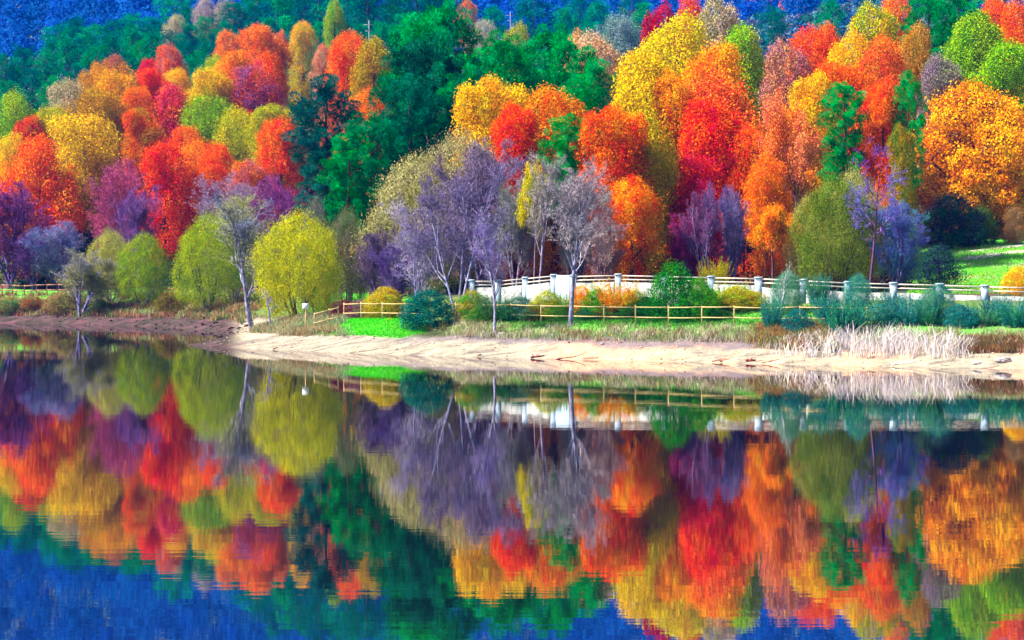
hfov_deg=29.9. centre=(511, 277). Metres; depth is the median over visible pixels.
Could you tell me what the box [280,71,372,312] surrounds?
pine tree
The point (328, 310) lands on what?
rail fence
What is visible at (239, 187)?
bare tree
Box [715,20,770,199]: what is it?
maple tree
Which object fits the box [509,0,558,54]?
pine tree
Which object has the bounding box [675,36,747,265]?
maple tree
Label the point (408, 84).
pine tree
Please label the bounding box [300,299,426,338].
lawn grass
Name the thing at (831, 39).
maple tree
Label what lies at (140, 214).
bare bush
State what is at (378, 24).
pine tree
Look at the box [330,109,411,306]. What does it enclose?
pine tree
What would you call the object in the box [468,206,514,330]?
bare tree
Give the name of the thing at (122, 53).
pine tree
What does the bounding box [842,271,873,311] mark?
sage bush
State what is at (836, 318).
sage bush
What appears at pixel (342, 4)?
pine tree
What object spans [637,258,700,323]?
shrub
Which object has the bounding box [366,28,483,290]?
pine tree
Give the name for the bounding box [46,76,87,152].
maple tree
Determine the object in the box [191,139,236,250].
maple tree
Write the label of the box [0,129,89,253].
maple tree
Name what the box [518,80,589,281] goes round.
maple tree
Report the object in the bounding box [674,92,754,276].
maple tree
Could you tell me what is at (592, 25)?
pine tree
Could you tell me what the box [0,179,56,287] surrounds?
bare tree
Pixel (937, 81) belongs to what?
maple tree
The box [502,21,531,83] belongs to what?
maple tree
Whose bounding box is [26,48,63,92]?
pine tree
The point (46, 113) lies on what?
maple tree
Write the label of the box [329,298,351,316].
bare bush
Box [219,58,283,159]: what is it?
maple tree
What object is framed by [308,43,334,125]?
maple tree
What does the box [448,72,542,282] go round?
maple tree
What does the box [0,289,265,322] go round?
bank grass
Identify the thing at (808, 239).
willow bush
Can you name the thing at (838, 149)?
pine tree
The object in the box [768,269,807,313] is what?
sage bush
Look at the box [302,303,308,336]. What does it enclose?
sign
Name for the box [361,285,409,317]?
shrub
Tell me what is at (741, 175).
maple tree
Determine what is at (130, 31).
pine tree
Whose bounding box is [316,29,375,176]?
maple tree
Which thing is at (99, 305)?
shrub
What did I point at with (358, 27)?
pine tree
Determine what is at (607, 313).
shrub
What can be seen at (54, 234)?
bare bush
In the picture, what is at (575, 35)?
maple tree
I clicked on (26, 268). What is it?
bare bush
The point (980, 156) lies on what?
oak tree
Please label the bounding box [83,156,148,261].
bare tree
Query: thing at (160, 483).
water
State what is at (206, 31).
maple tree
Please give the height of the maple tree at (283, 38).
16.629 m
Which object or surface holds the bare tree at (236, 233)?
on the ground at (674, 351)
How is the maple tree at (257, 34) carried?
on the ground at (674, 351)
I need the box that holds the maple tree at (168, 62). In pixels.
[152,43,191,105]
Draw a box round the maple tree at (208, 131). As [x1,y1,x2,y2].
[176,88,235,162]
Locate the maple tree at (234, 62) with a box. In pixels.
[214,47,261,152]
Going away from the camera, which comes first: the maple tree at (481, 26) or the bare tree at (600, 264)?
the bare tree at (600, 264)
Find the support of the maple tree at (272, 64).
on the ground at (674, 351)
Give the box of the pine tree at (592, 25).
[579,0,613,41]
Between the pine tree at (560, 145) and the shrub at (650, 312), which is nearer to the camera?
the shrub at (650, 312)
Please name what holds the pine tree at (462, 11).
on the ground at (674, 351)
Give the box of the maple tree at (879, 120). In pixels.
[859,80,906,266]
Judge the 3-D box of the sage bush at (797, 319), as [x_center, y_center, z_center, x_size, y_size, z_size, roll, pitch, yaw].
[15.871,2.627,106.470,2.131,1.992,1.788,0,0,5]
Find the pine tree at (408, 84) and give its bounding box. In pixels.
[367,73,449,294]
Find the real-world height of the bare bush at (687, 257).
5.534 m
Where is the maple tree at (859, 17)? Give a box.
[845,0,903,156]
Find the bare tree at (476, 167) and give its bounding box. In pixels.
[427,135,539,287]
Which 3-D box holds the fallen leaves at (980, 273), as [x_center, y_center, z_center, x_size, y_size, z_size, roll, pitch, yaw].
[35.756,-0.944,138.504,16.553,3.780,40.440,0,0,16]
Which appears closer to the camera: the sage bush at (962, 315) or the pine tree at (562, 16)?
the sage bush at (962, 315)
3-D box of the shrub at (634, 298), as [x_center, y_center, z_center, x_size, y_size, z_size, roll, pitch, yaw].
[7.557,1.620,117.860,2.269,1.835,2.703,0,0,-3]
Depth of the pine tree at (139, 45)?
319.73 m
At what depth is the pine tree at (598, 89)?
156.05 m
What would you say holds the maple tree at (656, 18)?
on the ground at (674, 351)
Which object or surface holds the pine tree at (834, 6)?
on the ground at (674, 351)
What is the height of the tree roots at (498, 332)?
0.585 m
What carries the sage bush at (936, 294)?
on the ground at (674, 351)
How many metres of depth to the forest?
656.00 m
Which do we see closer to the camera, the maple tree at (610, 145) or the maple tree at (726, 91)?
the maple tree at (610, 145)
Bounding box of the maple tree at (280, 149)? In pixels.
[253,114,308,228]
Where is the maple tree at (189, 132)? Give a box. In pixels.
[165,124,210,203]
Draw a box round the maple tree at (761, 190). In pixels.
[738,148,796,281]
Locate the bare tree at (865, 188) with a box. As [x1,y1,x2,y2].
[843,135,909,291]
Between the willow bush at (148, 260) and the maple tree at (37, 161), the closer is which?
the willow bush at (148, 260)
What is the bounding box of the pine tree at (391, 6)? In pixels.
[363,0,426,51]
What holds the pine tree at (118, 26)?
on the ground at (674, 351)
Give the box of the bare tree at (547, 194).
[524,149,566,283]
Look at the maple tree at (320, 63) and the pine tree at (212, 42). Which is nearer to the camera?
the maple tree at (320, 63)
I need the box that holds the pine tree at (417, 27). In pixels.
[371,0,487,220]
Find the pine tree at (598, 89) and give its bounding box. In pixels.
[554,57,625,274]
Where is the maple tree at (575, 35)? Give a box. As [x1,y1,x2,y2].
[564,26,581,69]
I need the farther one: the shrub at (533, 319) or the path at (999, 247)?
the path at (999, 247)
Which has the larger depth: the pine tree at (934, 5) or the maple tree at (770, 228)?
the pine tree at (934, 5)
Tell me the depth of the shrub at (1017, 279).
115.73 m
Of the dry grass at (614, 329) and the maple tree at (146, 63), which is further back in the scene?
the maple tree at (146, 63)
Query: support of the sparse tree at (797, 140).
on the ground at (674, 351)
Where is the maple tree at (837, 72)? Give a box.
[807,56,855,257]
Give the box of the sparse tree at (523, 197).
[513,157,555,283]
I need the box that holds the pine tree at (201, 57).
[183,49,211,97]
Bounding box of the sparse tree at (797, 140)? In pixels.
[754,83,833,275]
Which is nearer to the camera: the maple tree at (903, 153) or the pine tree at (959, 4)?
the maple tree at (903, 153)
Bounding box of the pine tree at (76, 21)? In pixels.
[51,15,94,53]
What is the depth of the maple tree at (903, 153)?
145.59 m
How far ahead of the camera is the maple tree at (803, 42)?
181.12 m
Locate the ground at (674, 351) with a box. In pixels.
[0,1,1023,368]
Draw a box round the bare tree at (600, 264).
[580,212,628,281]
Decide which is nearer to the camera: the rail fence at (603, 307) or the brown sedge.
the brown sedge
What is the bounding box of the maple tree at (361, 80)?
[348,34,397,196]
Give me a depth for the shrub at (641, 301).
116.44 m
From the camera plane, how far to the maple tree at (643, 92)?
148.56 m
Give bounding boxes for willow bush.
[85,225,137,302]
[110,229,180,306]
[169,206,249,311]
[200,192,260,299]
[245,204,347,320]
[294,192,338,311]
[321,203,370,310]
[344,147,475,300]
[405,123,511,294]
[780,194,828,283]
[786,169,883,290]
[819,162,887,287]
[876,212,924,287]
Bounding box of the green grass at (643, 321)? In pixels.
[469,305,894,331]
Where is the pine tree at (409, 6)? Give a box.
[383,0,441,40]
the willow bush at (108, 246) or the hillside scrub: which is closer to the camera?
the willow bush at (108, 246)
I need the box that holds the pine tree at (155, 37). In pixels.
[137,27,165,66]
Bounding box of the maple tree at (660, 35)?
[634,7,716,213]
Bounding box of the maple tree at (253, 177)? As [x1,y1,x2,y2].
[224,157,271,227]
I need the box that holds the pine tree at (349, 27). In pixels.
[322,15,360,65]
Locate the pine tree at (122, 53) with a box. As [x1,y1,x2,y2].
[111,49,138,94]
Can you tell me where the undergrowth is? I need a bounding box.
[0,0,1023,293]
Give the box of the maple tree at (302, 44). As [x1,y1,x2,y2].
[287,20,321,104]
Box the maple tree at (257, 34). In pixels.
[236,22,295,115]
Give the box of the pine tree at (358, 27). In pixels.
[345,23,374,87]
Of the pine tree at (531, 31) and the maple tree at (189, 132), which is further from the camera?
the pine tree at (531, 31)
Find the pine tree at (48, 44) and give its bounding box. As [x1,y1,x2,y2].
[36,23,80,59]
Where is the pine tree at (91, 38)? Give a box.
[71,32,108,71]
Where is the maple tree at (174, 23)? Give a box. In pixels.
[160,14,192,44]
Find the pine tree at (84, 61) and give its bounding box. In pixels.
[76,44,109,80]
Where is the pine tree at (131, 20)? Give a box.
[115,12,153,42]
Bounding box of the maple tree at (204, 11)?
[190,0,216,33]
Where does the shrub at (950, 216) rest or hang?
on the ground at (674, 351)
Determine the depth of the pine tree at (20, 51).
399.17 m
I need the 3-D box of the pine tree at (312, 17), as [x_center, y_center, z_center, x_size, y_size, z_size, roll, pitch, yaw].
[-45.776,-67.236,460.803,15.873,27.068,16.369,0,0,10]
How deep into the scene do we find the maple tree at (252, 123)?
261.03 m
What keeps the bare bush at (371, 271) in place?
on the ground at (674, 351)
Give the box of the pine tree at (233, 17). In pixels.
[208,0,255,43]
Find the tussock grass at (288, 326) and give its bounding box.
[237,310,353,336]
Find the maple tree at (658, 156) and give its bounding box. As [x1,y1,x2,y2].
[611,101,682,282]
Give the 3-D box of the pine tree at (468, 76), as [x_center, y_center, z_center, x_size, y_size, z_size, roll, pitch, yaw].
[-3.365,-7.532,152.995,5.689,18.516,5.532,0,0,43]
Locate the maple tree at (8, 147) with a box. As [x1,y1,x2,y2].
[0,127,32,235]
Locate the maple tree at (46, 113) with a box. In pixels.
[26,105,73,192]
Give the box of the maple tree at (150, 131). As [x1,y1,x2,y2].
[120,104,168,209]
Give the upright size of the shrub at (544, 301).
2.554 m
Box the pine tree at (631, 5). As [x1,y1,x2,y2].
[614,0,650,49]
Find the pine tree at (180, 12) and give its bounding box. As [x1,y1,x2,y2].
[151,0,197,31]
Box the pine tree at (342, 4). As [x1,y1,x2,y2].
[309,0,375,50]
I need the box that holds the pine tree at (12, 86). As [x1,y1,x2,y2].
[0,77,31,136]
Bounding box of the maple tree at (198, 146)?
[167,133,222,244]
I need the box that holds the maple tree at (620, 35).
[590,10,645,84]
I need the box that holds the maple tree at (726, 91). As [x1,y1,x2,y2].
[659,62,793,274]
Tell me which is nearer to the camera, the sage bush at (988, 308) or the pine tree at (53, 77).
the sage bush at (988, 308)
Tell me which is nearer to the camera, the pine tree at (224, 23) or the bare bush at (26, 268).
the bare bush at (26, 268)
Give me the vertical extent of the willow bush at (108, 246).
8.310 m
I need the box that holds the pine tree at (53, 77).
[34,74,65,133]
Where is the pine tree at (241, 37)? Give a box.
[232,27,257,64]
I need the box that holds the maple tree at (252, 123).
[240,107,262,158]
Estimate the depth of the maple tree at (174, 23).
489.97 m
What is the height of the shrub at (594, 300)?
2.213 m
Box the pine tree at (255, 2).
[231,0,275,31]
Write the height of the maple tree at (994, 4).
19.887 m
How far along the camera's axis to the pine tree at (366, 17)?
418.74 m
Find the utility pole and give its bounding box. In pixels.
[364,20,373,40]
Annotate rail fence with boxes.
[0,283,181,296]
[314,307,338,326]
[343,302,867,325]
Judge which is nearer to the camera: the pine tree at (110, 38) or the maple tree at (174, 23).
the pine tree at (110, 38)
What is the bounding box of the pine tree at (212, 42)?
[197,33,221,74]
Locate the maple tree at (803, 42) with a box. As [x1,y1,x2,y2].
[777,22,838,200]
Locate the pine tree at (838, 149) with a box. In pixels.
[816,81,873,263]
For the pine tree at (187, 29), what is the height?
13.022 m
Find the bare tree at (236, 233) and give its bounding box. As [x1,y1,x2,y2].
[208,189,282,330]
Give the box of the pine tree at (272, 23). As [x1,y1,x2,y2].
[260,16,282,53]
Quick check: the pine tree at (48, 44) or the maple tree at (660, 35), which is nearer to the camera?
the maple tree at (660, 35)
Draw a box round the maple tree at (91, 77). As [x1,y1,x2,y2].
[76,58,113,110]
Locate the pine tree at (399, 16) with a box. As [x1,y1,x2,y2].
[382,13,408,69]
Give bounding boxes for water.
[0,323,1023,639]
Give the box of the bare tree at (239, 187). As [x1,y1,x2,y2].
[183,168,279,257]
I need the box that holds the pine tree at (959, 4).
[933,0,986,83]
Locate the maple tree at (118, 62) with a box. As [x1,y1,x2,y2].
[101,53,131,104]
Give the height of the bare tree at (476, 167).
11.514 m
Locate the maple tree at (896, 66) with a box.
[854,29,920,217]
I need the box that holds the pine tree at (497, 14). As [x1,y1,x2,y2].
[478,4,509,36]
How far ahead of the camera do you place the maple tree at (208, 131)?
244.44 m
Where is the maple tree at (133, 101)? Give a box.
[114,84,159,184]
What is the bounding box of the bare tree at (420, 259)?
[376,192,462,305]
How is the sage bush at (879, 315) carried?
on the ground at (674, 351)
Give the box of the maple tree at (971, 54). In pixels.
[940,7,1007,209]
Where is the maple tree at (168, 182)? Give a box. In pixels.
[131,135,199,263]
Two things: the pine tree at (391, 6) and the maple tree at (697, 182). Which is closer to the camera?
the maple tree at (697, 182)
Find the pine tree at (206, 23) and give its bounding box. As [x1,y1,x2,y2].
[191,15,220,57]
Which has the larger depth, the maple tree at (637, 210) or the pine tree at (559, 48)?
the pine tree at (559, 48)
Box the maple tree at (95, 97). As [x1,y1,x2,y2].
[59,81,134,183]
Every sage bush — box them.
[758,291,787,327]
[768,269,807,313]
[779,307,815,332]
[804,273,833,304]
[806,293,850,321]
[809,290,871,334]
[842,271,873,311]
[859,302,900,327]
[869,289,909,321]
[877,291,936,325]
[912,283,959,325]
[913,295,949,325]
[941,303,980,328]
[954,300,1014,326]
[976,293,1013,322]
[989,295,1023,327]
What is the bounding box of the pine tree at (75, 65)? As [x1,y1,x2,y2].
[58,62,84,106]
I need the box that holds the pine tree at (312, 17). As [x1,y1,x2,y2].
[290,0,344,39]
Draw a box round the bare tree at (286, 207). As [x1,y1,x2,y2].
[247,172,308,288]
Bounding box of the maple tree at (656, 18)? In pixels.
[637,0,683,78]
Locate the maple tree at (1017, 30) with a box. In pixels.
[997,0,1023,99]
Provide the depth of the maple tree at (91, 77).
275.14 m
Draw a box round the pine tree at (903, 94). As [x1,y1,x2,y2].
[887,68,927,255]
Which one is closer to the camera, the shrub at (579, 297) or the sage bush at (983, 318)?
the sage bush at (983, 318)
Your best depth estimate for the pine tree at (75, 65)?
304.45 m
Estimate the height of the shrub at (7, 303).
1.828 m
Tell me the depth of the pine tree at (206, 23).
419.10 m
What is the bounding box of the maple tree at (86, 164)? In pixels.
[44,106,124,241]
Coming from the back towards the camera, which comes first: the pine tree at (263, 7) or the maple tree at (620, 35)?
the pine tree at (263, 7)
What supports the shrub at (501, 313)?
on the ground at (674, 351)
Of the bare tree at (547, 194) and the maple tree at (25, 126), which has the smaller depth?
the bare tree at (547, 194)
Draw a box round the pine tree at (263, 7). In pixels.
[246,0,306,34]
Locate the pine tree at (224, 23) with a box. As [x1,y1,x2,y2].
[209,20,236,54]
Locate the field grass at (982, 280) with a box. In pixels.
[906,244,1023,293]
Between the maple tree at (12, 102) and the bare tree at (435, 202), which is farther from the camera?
the maple tree at (12, 102)
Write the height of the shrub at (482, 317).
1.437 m
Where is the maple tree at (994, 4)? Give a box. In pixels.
[975,0,1011,70]
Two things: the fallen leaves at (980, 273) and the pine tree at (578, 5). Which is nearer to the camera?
the fallen leaves at (980, 273)
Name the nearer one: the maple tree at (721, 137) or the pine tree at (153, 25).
the maple tree at (721, 137)
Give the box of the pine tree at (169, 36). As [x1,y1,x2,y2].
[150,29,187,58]
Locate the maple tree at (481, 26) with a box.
[464,19,498,54]
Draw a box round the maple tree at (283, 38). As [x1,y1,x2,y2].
[273,29,289,120]
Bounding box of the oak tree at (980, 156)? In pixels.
[903,76,1023,238]
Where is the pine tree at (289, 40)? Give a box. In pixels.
[284,36,301,91]
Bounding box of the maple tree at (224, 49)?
[212,30,244,75]
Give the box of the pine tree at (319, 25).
[305,20,333,77]
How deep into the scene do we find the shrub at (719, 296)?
114.95 m
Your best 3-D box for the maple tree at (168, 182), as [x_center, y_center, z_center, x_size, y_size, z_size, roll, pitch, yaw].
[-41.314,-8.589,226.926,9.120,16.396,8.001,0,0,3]
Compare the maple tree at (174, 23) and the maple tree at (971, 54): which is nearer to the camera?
the maple tree at (971, 54)
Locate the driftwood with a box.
[891,360,920,364]
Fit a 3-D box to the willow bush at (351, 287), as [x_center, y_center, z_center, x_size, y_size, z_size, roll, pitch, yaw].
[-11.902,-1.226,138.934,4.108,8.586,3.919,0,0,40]
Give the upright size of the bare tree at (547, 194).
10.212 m
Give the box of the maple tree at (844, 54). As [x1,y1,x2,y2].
[825,27,871,193]
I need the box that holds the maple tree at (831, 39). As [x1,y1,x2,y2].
[807,21,850,75]
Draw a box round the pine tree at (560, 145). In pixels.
[535,112,598,274]
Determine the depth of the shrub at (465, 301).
119.41 m
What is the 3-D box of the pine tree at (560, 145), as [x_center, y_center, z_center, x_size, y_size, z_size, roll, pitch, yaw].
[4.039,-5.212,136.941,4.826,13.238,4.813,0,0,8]
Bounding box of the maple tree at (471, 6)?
[453,0,478,45]
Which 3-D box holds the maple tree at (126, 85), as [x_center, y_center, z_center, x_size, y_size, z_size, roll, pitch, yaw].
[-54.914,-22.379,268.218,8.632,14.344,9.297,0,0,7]
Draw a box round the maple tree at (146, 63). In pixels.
[133,57,160,109]
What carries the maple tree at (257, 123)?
on the ground at (674, 351)
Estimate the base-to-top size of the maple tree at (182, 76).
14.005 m
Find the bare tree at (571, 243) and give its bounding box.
[552,174,618,282]
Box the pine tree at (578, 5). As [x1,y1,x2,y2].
[559,0,597,39]
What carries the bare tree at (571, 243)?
on the ground at (674, 351)
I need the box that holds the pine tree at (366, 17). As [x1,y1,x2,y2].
[340,0,397,53]
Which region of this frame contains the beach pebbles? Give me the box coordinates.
[210,323,1020,367]
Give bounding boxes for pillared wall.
[468,274,1023,308]
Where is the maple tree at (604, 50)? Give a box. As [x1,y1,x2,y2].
[564,28,627,212]
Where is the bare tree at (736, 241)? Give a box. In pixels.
[712,185,750,279]
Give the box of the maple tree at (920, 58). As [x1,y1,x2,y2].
[897,20,936,218]
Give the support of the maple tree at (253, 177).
on the ground at (674, 351)
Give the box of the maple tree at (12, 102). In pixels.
[0,86,46,176]
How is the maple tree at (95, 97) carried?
on the ground at (674, 351)
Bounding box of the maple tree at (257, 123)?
[239,102,297,200]
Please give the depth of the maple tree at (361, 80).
231.82 m
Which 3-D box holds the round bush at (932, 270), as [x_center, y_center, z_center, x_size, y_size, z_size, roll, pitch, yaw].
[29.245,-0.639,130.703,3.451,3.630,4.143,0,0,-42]
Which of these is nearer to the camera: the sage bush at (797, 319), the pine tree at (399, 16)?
the sage bush at (797, 319)
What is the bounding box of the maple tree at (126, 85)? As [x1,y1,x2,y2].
[87,65,142,154]
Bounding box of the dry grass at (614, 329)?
[436,318,1023,346]
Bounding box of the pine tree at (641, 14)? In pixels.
[629,2,657,52]
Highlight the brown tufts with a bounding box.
[746,317,850,350]
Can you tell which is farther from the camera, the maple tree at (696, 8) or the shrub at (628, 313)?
the maple tree at (696, 8)
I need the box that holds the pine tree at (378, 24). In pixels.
[365,19,397,84]
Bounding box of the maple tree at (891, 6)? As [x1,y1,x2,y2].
[875,0,915,118]
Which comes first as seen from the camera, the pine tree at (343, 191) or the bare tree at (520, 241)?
the bare tree at (520, 241)
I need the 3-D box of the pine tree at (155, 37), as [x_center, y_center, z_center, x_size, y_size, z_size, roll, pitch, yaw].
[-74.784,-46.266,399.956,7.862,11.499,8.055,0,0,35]
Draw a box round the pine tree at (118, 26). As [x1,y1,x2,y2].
[96,17,135,45]
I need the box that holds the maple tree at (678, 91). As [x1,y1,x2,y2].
[649,65,697,272]
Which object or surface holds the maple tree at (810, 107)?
on the ground at (674, 351)
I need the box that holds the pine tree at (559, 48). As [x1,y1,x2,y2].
[508,22,606,260]
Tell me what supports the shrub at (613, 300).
on the ground at (674, 351)
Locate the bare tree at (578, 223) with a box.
[535,155,614,326]
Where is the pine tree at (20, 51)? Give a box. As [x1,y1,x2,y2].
[1,42,41,84]
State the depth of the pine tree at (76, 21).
503.77 m
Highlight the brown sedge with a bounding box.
[952,331,1023,353]
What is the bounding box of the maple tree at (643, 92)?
[608,43,692,275]
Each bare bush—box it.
[4,232,60,289]
[15,219,88,290]
[49,247,124,316]
[108,184,163,280]
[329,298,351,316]
[348,224,405,299]
[365,241,417,302]
[668,213,706,283]
[862,196,931,290]
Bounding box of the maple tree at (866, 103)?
[856,75,909,236]
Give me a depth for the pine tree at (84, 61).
319.46 m
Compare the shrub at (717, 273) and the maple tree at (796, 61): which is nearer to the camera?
the shrub at (717, 273)
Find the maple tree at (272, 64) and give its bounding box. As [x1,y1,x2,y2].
[250,47,290,114]
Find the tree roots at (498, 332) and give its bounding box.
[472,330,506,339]
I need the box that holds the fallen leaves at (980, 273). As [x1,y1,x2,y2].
[916,245,1023,288]
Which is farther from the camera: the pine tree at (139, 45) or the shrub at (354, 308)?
the pine tree at (139, 45)
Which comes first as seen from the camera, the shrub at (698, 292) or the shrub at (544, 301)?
the shrub at (698, 292)
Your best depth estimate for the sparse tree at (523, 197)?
128.44 m
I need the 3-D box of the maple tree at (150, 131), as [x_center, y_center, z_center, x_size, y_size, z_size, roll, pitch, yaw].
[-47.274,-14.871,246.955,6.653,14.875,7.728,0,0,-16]
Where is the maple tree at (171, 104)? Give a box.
[138,78,196,177]
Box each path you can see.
[955,250,1023,259]
[969,244,1023,251]
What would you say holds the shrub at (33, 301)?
on the ground at (674, 351)
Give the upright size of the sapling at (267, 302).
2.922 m
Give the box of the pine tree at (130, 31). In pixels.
[111,23,150,60]
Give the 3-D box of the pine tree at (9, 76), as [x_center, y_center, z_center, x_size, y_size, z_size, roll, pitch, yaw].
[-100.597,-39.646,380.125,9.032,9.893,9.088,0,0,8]
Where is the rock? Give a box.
[993,357,1010,362]
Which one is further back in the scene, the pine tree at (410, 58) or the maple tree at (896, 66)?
the maple tree at (896, 66)
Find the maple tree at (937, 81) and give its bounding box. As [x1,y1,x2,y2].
[912,51,972,237]
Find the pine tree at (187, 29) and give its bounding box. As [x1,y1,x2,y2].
[172,18,206,63]
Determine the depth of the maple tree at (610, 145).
134.05 m
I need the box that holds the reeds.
[763,319,984,359]
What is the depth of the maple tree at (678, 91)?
147.25 m
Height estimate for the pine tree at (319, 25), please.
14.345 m
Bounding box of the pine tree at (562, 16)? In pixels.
[548,3,582,41]
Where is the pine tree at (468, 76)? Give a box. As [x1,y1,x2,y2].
[429,66,512,178]
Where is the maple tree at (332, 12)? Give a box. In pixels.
[322,0,348,91]
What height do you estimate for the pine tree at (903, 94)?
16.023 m
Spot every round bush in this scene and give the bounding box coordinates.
[396,286,456,331]
[915,242,971,284]
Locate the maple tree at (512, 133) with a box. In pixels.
[489,100,543,282]
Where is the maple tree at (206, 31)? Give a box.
[192,20,215,41]
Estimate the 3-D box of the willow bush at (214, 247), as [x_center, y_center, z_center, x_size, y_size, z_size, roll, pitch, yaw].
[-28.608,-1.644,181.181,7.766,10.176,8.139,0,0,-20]
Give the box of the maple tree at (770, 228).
[744,201,800,282]
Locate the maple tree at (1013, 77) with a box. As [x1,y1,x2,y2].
[961,35,1023,217]
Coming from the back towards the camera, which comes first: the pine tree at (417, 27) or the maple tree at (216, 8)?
the maple tree at (216, 8)
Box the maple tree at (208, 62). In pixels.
[196,51,234,114]
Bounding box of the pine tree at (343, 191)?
[315,130,384,300]
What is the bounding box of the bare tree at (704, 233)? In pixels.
[674,179,721,274]
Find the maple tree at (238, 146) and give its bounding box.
[209,103,262,197]
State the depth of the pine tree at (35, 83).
304.91 m
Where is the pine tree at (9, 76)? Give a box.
[0,52,25,94]
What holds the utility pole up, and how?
on the ground at (674, 351)
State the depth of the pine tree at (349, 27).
369.27 m
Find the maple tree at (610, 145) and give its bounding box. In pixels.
[574,101,657,281]
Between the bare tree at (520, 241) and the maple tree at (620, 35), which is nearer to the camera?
the bare tree at (520, 241)
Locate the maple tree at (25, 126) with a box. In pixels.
[13,114,49,192]
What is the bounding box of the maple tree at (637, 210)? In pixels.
[601,171,663,282]
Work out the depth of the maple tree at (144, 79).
265.46 m
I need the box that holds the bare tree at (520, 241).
[486,174,541,285]
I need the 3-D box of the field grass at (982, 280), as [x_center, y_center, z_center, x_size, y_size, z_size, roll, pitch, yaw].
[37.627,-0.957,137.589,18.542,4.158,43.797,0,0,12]
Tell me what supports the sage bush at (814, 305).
on the ground at (674, 351)
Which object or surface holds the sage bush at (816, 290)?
on the ground at (674, 351)
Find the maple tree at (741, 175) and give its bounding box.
[726,121,774,276]
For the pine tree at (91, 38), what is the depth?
409.21 m
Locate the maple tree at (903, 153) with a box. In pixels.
[884,121,920,268]
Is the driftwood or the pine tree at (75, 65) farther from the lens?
the pine tree at (75, 65)
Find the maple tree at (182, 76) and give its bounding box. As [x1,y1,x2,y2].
[157,66,195,137]
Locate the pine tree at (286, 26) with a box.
[269,0,327,35]
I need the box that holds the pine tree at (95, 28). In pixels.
[75,23,111,51]
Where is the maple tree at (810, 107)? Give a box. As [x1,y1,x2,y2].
[785,68,840,265]
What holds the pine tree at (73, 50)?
on the ground at (674, 351)
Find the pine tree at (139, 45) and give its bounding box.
[124,38,156,81]
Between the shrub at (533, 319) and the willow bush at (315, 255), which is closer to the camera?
the shrub at (533, 319)
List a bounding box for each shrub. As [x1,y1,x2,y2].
[0,296,20,312]
[18,294,42,310]
[39,295,63,310]
[42,288,93,312]
[87,299,111,310]
[144,290,187,313]
[345,299,374,317]
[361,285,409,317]
[450,288,486,321]
[464,305,499,323]
[471,292,518,322]
[489,305,519,321]
[497,296,542,321]
[517,304,548,321]
[524,288,567,321]
[543,305,568,321]
[547,290,579,318]
[568,283,593,315]
[573,304,601,321]
[580,287,610,318]
[588,277,639,314]
[591,305,621,319]
[615,305,642,318]
[618,289,646,313]
[626,296,657,316]
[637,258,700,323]
[637,306,666,316]
[675,276,727,323]
[697,255,733,284]
[697,281,749,306]
[718,285,758,310]
[734,289,768,310]
[917,190,988,251]
[959,203,1002,245]
[997,265,1023,294]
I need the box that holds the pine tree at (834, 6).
[814,0,848,42]
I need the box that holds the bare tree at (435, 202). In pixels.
[404,157,526,318]
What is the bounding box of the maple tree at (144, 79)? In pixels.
[137,65,178,126]
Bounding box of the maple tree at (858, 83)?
[817,59,889,248]
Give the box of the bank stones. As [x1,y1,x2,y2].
[1,311,256,342]
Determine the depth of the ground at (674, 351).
113.15 m
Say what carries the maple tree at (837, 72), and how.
on the ground at (674, 351)
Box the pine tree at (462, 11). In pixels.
[415,0,480,55]
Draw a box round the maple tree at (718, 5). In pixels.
[692,0,745,84]
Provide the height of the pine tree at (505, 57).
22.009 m
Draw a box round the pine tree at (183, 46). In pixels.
[176,40,203,96]
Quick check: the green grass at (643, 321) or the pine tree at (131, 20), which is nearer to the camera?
the green grass at (643, 321)
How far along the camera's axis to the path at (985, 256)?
151.31 m
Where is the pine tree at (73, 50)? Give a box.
[43,34,84,77]
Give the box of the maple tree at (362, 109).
[340,83,388,265]
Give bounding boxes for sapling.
[257,287,281,323]
[770,262,794,320]
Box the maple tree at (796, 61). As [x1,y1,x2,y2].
[754,35,813,255]
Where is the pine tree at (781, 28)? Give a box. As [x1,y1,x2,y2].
[755,5,792,46]
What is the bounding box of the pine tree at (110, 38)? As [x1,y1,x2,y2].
[88,31,129,68]
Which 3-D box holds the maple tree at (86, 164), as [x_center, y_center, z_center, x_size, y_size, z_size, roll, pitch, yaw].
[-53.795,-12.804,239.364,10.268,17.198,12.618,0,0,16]
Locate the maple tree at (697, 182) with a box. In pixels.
[661,146,727,279]
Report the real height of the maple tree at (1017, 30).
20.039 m
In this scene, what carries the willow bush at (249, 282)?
on the ground at (674, 351)
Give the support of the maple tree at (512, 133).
on the ground at (674, 351)
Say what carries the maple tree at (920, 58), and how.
on the ground at (674, 351)
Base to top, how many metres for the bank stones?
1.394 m
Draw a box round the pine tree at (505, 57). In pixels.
[444,26,552,182]
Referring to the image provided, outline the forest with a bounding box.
[0,0,848,58]
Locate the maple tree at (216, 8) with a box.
[212,0,243,29]
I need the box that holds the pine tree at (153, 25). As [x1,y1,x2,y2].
[136,16,166,46]
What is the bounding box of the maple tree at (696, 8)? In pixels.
[674,0,705,80]
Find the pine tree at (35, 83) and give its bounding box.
[16,68,51,116]
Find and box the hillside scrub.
[0,0,1023,93]
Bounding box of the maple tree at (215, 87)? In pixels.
[184,65,241,130]
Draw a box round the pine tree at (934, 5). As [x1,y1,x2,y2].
[888,0,959,128]

